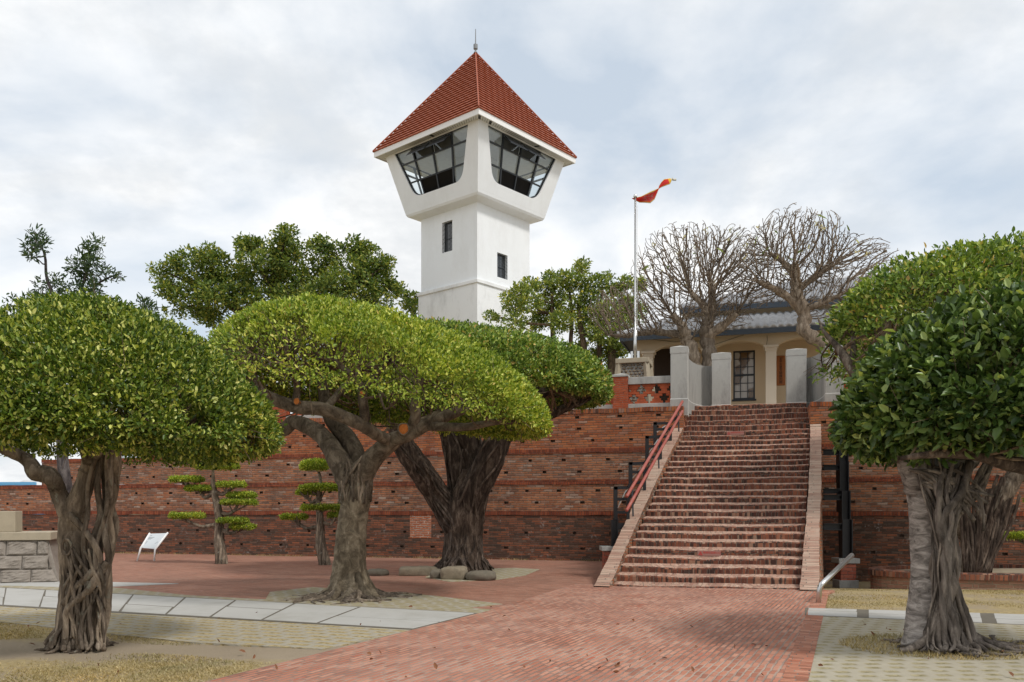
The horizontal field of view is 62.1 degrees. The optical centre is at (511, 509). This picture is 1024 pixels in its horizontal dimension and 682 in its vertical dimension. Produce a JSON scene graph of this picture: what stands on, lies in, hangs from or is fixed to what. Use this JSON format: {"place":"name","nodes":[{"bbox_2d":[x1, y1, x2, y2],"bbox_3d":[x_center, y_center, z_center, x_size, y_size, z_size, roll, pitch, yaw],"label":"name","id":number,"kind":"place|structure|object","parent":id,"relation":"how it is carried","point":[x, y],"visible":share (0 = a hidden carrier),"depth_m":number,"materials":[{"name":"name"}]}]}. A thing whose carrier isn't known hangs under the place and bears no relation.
{"place":"outdoors","nodes":[
{"label":"outdoors","id":0,"kind":"place"},
{"bbox_2d":[0,480,36,485],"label":"blue building","id":1,"kind":"structure","parent":0,"point":[27,482],"depth_m":104.90,"materials":[{"name":"blue"}]},
{"bbox_2d":[0,582,178,586],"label":"slab landing","id":2,"kind":"object","parent":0,"point":[56,584],"visible":0.3,"depth_m":17.43,"materials":[{"name":"grey concrete"}]},
{"bbox_2d":[0,511,58,582],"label":"stone plinth","id":3,"kind":"structure","parent":2,"relation":"on","point":[28,556],"depth_m":18.02,"materials":[{"name":"stone"}]},
{"bbox_2d":[0,622,271,681],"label":"dry grass","id":4,"kind":"structure","parent":0,"point":[131,670],"depth_m":8.34,"materials":[{"name":"beige plant"}]},
{"bbox_2d":[0,587,476,629],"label":"slab path","id":5,"kind":"structure","parent":0,"point":[389,617],"depth_m":12.94,"materials":[{"name":"grey concrete"}]},
{"bbox_2d":[395,290,418,315],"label":"broadleaf tree","id":6,"kind":"object","parent":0,"point":[408,301],"visible":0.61,"depth_m":43.67,"materials":[{"name":"green plant"}]},
{"bbox_2d":[205,584,816,681],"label":"brick path","id":7,"kind":"structure","parent":0,"point":[564,630],"depth_m":9.78,"materials":[{"name":"red brick"}]},
{"bbox_2d":[27,605,1013,676],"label":"leaf litter","id":8,"kind":"object","parent":7,"relation":"on","point":[615,671],"visible":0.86,"depth_m":8.74,"materials":[{"name":"brown plant"}]},
{"bbox_2d":[0,580,1023,681],"bbox_3d":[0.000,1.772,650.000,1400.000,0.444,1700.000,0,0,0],"label":"ground","id":9,"kind":"structure","parent":0,"point":[13,651],"depth_m":9.32,"materials":[{"name":"soil"}]},
{"bbox_2d":[0,276,287,653],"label":"clipped banyan","id":10,"kind":"object","parent":9,"relation":"on","point":[185,401],"visible":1,"depth_m":8.78,"materials":[{"name":"green plant"}]},
{"bbox_2d":[0,606,407,649],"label":"grass pavers","id":11,"kind":"object","parent":9,"relation":"on","point":[225,632],"depth_m":10.85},
{"bbox_2d":[0,585,491,613],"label":"paver strip","id":12,"kind":"object","parent":9,"relation":"on","point":[143,592],"visible":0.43,"depth_m":15.24,"materials":[{"name":"grey concrete"}]},
{"bbox_2d":[0,406,685,560],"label":"fort wall","id":13,"kind":"structure","parent":9,"relation":"on","point":[538,507],"depth_m":27.29,"materials":[{"name":"brick"}]},
{"bbox_2d":[250,373,670,418],"bbox_3d":[-2.819,-3.605,27.835,15.873,1.150,0.460,0,0,16],"label":"balustrade","id":14,"kind":"object","parent":13,"relation":"on","point":[624,385],"visible":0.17,"depth_m":25.84,"materials":[{"name":"brick"}]},
{"bbox_2d":[670,346,688,416],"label":"gate pillar","id":15,"kind":"structure","parent":13,"relation":"on","point":[679,374],"depth_m":25.34,"materials":[{"name":"concrete"}]},
{"bbox_2d":[103,553,601,608],"bbox_3d":[-13.837,1.586,23.885,37.363,0.080,13.730,0,0,16],"label":"paved court","id":16,"kind":"object","parent":9,"relation":"on","point":[252,576],"visible":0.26,"depth_m":19.36,"materials":[{"name":"brick"}]},
{"bbox_2d":[1,223,161,492],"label":"young pine","id":17,"kind":"object","parent":16,"relation":"on","point":[86,272],"visible":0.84,"depth_m":20.36,"materials":[{"name":"green plant"}]},
{"bbox_2d":[137,532,167,560],"bbox_3d":[-10.852,1.119,25.668,0.791,0.873,0.492,0,0,0],"label":"information sign","id":18,"kind":"object","parent":16,"relation":"on","point":[153,541],"visible":1,"depth_m":25.66,"materials":[{"name":"white metal"}]},
{"bbox_2d":[167,463,258,563],"bbox_3d":[-8.524,-0.015,24.235,2.621,3.206,0.896,0,0,0],"label":"cloud pruned tree","id":19,"kind":"object","parent":16,"relation":"on","point":[238,524],"visible":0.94,"depth_m":24.09,"materials":[{"name":"green plant"}]},
{"bbox_2d":[278,457,339,564],"bbox_3d":[-5.591,0.067,23.854,1.967,3.077,1.078,0,0,0],"label":"cloud pruned tree","id":20,"kind":"object","parent":16,"relation":"on","point":[306,490],"visible":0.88,"depth_m":23.70,"materials":[{"name":"green plant"}]},
{"bbox_2d":[103,551,599,561],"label":"wall foot grass","id":21,"kind":"structure","parent":16,"relation":"on","point":[316,556],"depth_m":28.26,"materials":[{"name":"green plant"}]},
{"bbox_2d":[367,568,388,575],"bbox_3d":[-3.154,1.484,20.027,0.527,0.202,0.451,0,0,6],"label":"garden stone","id":22,"kind":"object","parent":16,"relation":"on","point":[378,572],"visible":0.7,"depth_m":19.85,"materials":[{"name":"grey stone"}]},
{"bbox_2d":[265,587,500,609],"bbox_3d":[-2.528,1.577,14.658,4.841,0.080,2.184,0,0,33],"label":"tree pit","id":23,"kind":"object","parent":16,"relation":"on","point":[430,602],"visible":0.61,"depth_m":14.07,"materials":[{"name":"beige soil"}]},
{"bbox_2d":[398,566,437,575],"bbox_3d":[-2.206,1.461,20.094,0.952,0.269,0.579,0,0,-8],"label":"garden stone","id":24,"kind":"object","parent":16,"relation":"on","point":[414,570],"visible":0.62,"depth_m":19.84,"materials":[{"name":"beige stone"}]},
{"bbox_2d":[316,314,615,571],"bbox_3d":[-1.221,-1.396,20.636,7.537,6.140,6.392,0,0,0],"label":"clipped banyan","id":25,"kind":"object","parent":16,"relation":"on","point":[567,377],"visible":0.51,"depth_m":20.04,"materials":[{"name":"green plant"}]},
{"bbox_2d":[425,568,539,581],"bbox_3d":[-0.630,1.580,20.347,2.706,0.080,4.349,0,0,0],"label":"soil pit","id":26,"kind":"object","parent":16,"relation":"on","point":[503,573],"visible":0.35,"depth_m":20.49,"materials":[{"name":"brown soil"}]},
{"bbox_2d":[430,569,440,578],"bbox_3d":[-1.700,1.462,19.171,0.282,0.264,0.407,0,0,5],"label":"garden stone","id":27,"kind":"object","parent":26,"relation":"on","point":[434,573],"visible":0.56,"depth_m":18.98,"materials":[{"name":"grey stone"}]},
{"bbox_2d":[440,566,467,579],"bbox_3d":[-1.278,1.431,18.973,0.601,0.360,0.582,0,0,5],"label":"garden stone","id":28,"kind":"object","parent":26,"relation":"on","point":[454,572],"visible":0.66,"depth_m":18.72,"materials":[{"name":"beige stone"}]},
{"bbox_2d":[465,570,496,580],"bbox_3d":[-0.691,1.464,18.716,0.698,0.265,0.613,0,0,-2],"label":"garden stone","id":29,"kind":"object","parent":26,"relation":"on","point":[483,575],"visible":0.84,"depth_m":18.48,"materials":[{"name":"beige stone"}]},
{"bbox_2d":[599,546,612,568],"bbox_3d":[2.344,1.196,19.600,0.600,0.708,0.600,0,0,0],"label":"post base","id":30,"kind":"object","parent":16,"relation":"on","point":[606,551],"visible":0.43,"depth_m":19.36,"materials":[{"name":"brick"}]},
{"bbox_2d":[611,416,677,545],"bbox_3d":[3.452,-0.905,21.795,0.700,3.494,5.097,0,0,22],"label":"steel support frame","id":31,"kind":"object","parent":30,"relation":"on","point":[615,525],"visible":0.67,"depth_m":20.96,"materials":[{"name":"black metal"}]},
{"bbox_2d":[625,400,683,515],"bbox_3d":[3.685,-1.484,21.452,0.157,3.274,6.197,0,0,23],"label":"red handrail","id":32,"kind":"object","parent":31,"relation":"attached to","point":[656,446],"visible":1,"depth_m":20.92,"materials":[{"name":"metal"}]},
{"bbox_2d":[204,281,561,604],"bbox_3d":[-2.332,-1.057,14.943,6.429,5.332,5.637,0,0,0],"label":"clipped banyan","id":33,"kind":"object","parent":9,"relation":"on","point":[501,399],"visible":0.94,"depth_m":13.86,"materials":[{"name":"green plant"}]},
{"bbox_2d":[594,402,823,589],"bbox_3d":[5.550,-0.471,21.586,4.453,5.642,11.386,0,0,19],"label":"brick stairway","id":34,"kind":"object","parent":9,"relation":"on","point":[739,502],"visible":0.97,"depth_m":19.88,"materials":[{"name":"brown brick"}]},
{"bbox_2d":[698,551,720,555],"bbox_3d":[4.179,0.925,18.015,0.480,0.110,0.038,0,0,12],"label":"warning sticker","id":35,"kind":"object","parent":34,"relation":"on","point":[709,553],"visible":1,"depth_m":18.00,"materials":[{"name":"red"}]},
{"bbox_2d":[727,431,743,434],"bbox_3d":[6.407,-2.197,24.387,0.480,0.110,0.038,0,0,16],"label":"warning sticker","id":36,"kind":"object","parent":34,"relation":"on","point":[735,432],"visible":1,"depth_m":24.37,"materials":[{"name":"red"}]},
{"bbox_2d":[780,590,834,681],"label":"path edging","id":37,"kind":"object","parent":9,"relation":"on","point":[799,664],"visible":0.73,"depth_m":9.49,"materials":[{"name":"brick"}]},
{"bbox_2d":[816,553,853,602],"bbox_3d":[5.541,1.183,14.513,1.346,0.841,0.135,0,0,-44],"label":"bent steel rail","id":38,"kind":"object","parent":9,"relation":"on","point":[836,570],"visible":0.88,"depth_m":14.26,"materials":[{"name":"silver metal"}]},
{"bbox_2d":[831,557,859,587],"bbox_3d":[8.004,1.625,20.400,0.500,0.930,0.500,0,0,0],"label":"post base","id":39,"kind":"object","parent":9,"relation":"on","point":[845,576],"visible":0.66,"depth_m":20.22,"materials":[{"name":"brick"}]},
{"bbox_2d":[822,449,852,557],"bbox_3d":[8.255,-0.280,21.662,0.696,2.876,3.073,0,0,20],"label":"steel support frame","id":40,"kind":"object","parent":39,"relation":"on","point":[843,526],"visible":0.91,"depth_m":21.39,"materials":[{"name":"black metal"}]},
{"bbox_2d":[805,608,1023,624],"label":"slab bed","id":41,"kind":"object","parent":9,"relation":"on","point":[984,617],"visible":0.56,"depth_m":12.24,"materials":[{"name":"grey concrete"}]},
{"bbox_2d":[808,608,856,616],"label":"slab walk","id":42,"kind":"structure","parent":41,"relation":"on","point":[835,612],"depth_m":12.67,"materials":[{"name":"white concrete"}]},
{"bbox_2d":[869,610,981,622],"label":"slab walk","id":43,"kind":"structure","parent":41,"relation":"on","point":[887,614],"depth_m":12.45,"materials":[{"name":"white concrete"}]},
{"bbox_2d":[994,613,1023,623],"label":"slab walk","id":44,"kind":"structure","parent":41,"relation":"on","point":[1007,618],"depth_m":11.99,"materials":[{"name":"white concrete"}]},
{"bbox_2d":[806,401,1023,581],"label":"fort wall","id":45,"kind":"structure","parent":9,"relation":"on","point":[881,537],"depth_m":23.47,"materials":[{"name":"brick"}]},
{"bbox_2d":[824,345,842,401],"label":"gate pillar","id":46,"kind":"structure","parent":45,"relation":"on","point":[831,391],"depth_m":24.16,"materials":[{"name":"concrete"}]},
{"bbox_2d":[868,564,1023,589],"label":"brick planter","id":47,"kind":"object","parent":9,"relation":"on","point":[1005,576],"visible":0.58,"depth_m":18.62,"materials":[{"name":"brick"}]},
{"bbox_2d":[803,226,1023,572],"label":"planter tree","id":48,"kind":"object","parent":47,"relation":"on","point":[989,265],"visible":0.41,"depth_m":18.65,"materials":[{"name":"green plant"}]},
{"bbox_2d":[1002,455,1023,544],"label":"cloud pruned tree","id":49,"kind":"object","parent":47,"relation":"on","point":[1018,536],"visible":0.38,"depth_m":20.36,"materials":[{"name":"green plant"}]},
{"bbox_2d":[0,0,1023,484],"label":"sky","id":50,"kind":"structure","parent":0,"point":[153,128],"materials":[{"name":"white"}]},
{"bbox_2d":[206,477,874,525],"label":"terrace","id":51,"kind":"structure","parent":0,"point":[564,480],"depth_m":31.50,"materials":[{"name":"brick"}]},
{"bbox_2d":[145,222,407,359],"bbox_3d":[-10.561,-9.323,37.918,11.705,6.610,3.853,0,0,0],"label":"broadleaf tree","id":52,"kind":"object","parent":51,"relation":"on","point":[281,270],"visible":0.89,"depth_m":37.62,"materials":[{"name":"green plant"}]},
{"bbox_2d":[372,29,576,382],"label":"observation tower","id":53,"kind":"structure","parent":51,"relation":"on","point":[474,142],"depth_m":41.08,"materials":[{"name":"white paint"}]},
{"bbox_2d":[402,163,430,193],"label":"window","id":54,"kind":"structure","parent":53,"relation":"in","point":[416,177],"depth_m":43.64,"materials":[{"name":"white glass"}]},
{"bbox_2d":[396,125,467,194],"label":"window","id":55,"kind":"structure","parent":53,"relation":"in","point":[446,177],"depth_m":40.58,"materials":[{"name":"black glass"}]},
{"bbox_2d":[442,221,451,252],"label":"window","id":56,"kind":"structure","parent":53,"relation":"in","point":[448,225],"depth_m":41.48,"materials":[{"name":"black glass"}]},
{"bbox_2d":[497,253,506,278],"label":"window","id":57,"kind":"structure","parent":53,"relation":"in","point":[501,264],"depth_m":41.53,"materials":[{"name":"black glass"}]},
{"bbox_2d":[488,126,554,197],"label":"window","id":58,"kind":"structure","parent":53,"relation":"in","point":[510,180],"depth_m":40.87,"materials":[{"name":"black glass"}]},
{"bbox_2d":[520,166,548,196],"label":"window","id":59,"kind":"structure","parent":53,"relation":"in","point":[540,179],"depth_m":44.03,"materials":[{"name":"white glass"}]},
{"bbox_2d":[482,255,648,377],"bbox_3d":[2.323,-7.692,35.915,7.225,6.114,3.159,0,0,0],"label":"broadleaf tree","id":60,"kind":"object","parent":51,"relation":"on","point":[614,347],"visible":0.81,"depth_m":35.74,"materials":[{"name":"green plant"}]},
{"bbox_2d":[615,357,654,403],"bbox_3d":[4.130,-3.986,28.703,1.478,2.093,1.478,0,0,16],"label":"stone pedestal","id":61,"kind":"object","parent":51,"relation":"on","point":[638,367],"visible":0.38,"depth_m":28.18,"materials":[{"name":"stone"}]},
{"bbox_2d":[631,194,639,357],"bbox_3d":[4.154,-7.832,28.645,0.300,5.599,0.140,0,0,16],"label":"flagpole","id":62,"kind":"object","parent":61,"relation":"on","point":[636,354],"visible":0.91,"depth_m":28.61,"materials":[{"name":"silver metal"}]},
{"bbox_2d":[632,178,675,202],"bbox_3d":[4.809,-10.836,28.788,1.567,0.901,0.170,0,0,-6],"label":"flag","id":63,"kind":"object","parent":62,"relation":"attached to","point":[649,197],"visible":1,"depth_m":28.79,"materials":[{"name":"red fabric"}]},
{"bbox_2d":[588,221,766,365],"bbox_3d":[5.775,-7.332,29.610,6.236,5.330,3.558,0,0,0],"label":"frangipani tree","id":64,"kind":"object","parent":51,"relation":"on","point":[708,331],"visible":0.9,"depth_m":29.37,"materials":[{"name":"brown plant"}]},
{"bbox_2d":[689,359,711,414],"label":"wing wall","id":65,"kind":"structure","parent":51,"relation":"on","point":[700,385],"depth_m":27.21,"materials":[{"name":"paint"}]},
{"bbox_2d":[711,352,730,405],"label":"gate pillar","id":66,"kind":"structure","parent":51,"relation":"on","point":[721,378],"depth_m":26.99,"materials":[{"name":"concrete"}]},
{"bbox_2d":[785,348,806,402],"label":"gate pillar","id":67,"kind":"structure","parent":51,"relation":"on","point":[795,358],"depth_m":26.37,"materials":[{"name":"concrete"}]},
{"bbox_2d":[617,273,992,404],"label":"terrace house","id":68,"kind":"structure","parent":51,"relation":"on","point":[762,340],"depth_m":33.01,"materials":[{"name":"beige paint"}]},
{"bbox_2d":[654,349,670,402],"bbox_3d":[6.606,-4.837,34.423,1.776,3.374,0.080,0,0,16],"label":"doorway","id":69,"kind":"structure","parent":68,"relation":"in","point":[662,360],"depth_m":34.53,"materials":[{"name":"black"}]},
{"bbox_2d":[732,350,755,400],"bbox_3d":[9.204,-5.301,33.698,0.931,1.998,0.180,0,0,16],"label":"window","id":70,"kind":"structure","parent":68,"relation":"in","point":[743,361],"depth_m":33.73,"materials":[{"name":"grey glass"}]},
{"bbox_2d":[776,356,784,385],"bbox_3d":[10.514,-5.439,33.251,0.322,1.158,0.058,0,0,16],"label":"name board","id":71,"kind":"object","parent":68,"relation":"attached to","point":[780,370],"visible":1,"depth_m":33.23,"materials":[{"name":"brown wood"}]},
{"bbox_2d":[727,202,898,350],"bbox_3d":[10.121,-7.352,28.624,5.851,5.675,3.127,0,0,0],"label":"frangipani tree","id":72,"kind":"object","parent":51,"relation":"on","point":[797,301],"visible":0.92,"depth_m":28.38,"materials":[{"name":"brown plant"}]},
{"bbox_2d":[806,347,824,407],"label":"wing wall","id":73,"kind":"structure","parent":51,"relation":"on","point":[814,391],"depth_m":26.27,"materials":[{"name":"concrete"}]},
{"bbox_2d":[617,273,877,351],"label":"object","id":74,"kind":"structure","parent":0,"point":[845,277],"depth_m":34.62,"materials":[{"name":"grey tile"}]},
{"bbox_2d":[808,616,1023,681],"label":"grass paver field","id":75,"kind":"structure","parent":0,"point":[847,664],"depth_m":8.58,"materials":[{"name":"beige concrete"}]},
{"bbox_2d":[808,256,1023,657],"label":"clipped banyan","id":76,"kind":"object","parent":75,"relation":"on","point":[929,404],"visible":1,"depth_m":8.95,"materials":[{"name":"green plant"}]},
{"bbox_2d":[818,589,1023,611],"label":"lawn grass","id":77,"kind":"structure","parent":0,"point":[902,604],"depth_m":14.86,"materials":[{"name":"plant"}]},
{"bbox_2d":[836,631,1023,659],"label":"grass patch","id":78,"kind":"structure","parent":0,"point":[869,637],"depth_m":9.38,"materials":[{"name":"green plant"}]}
]}

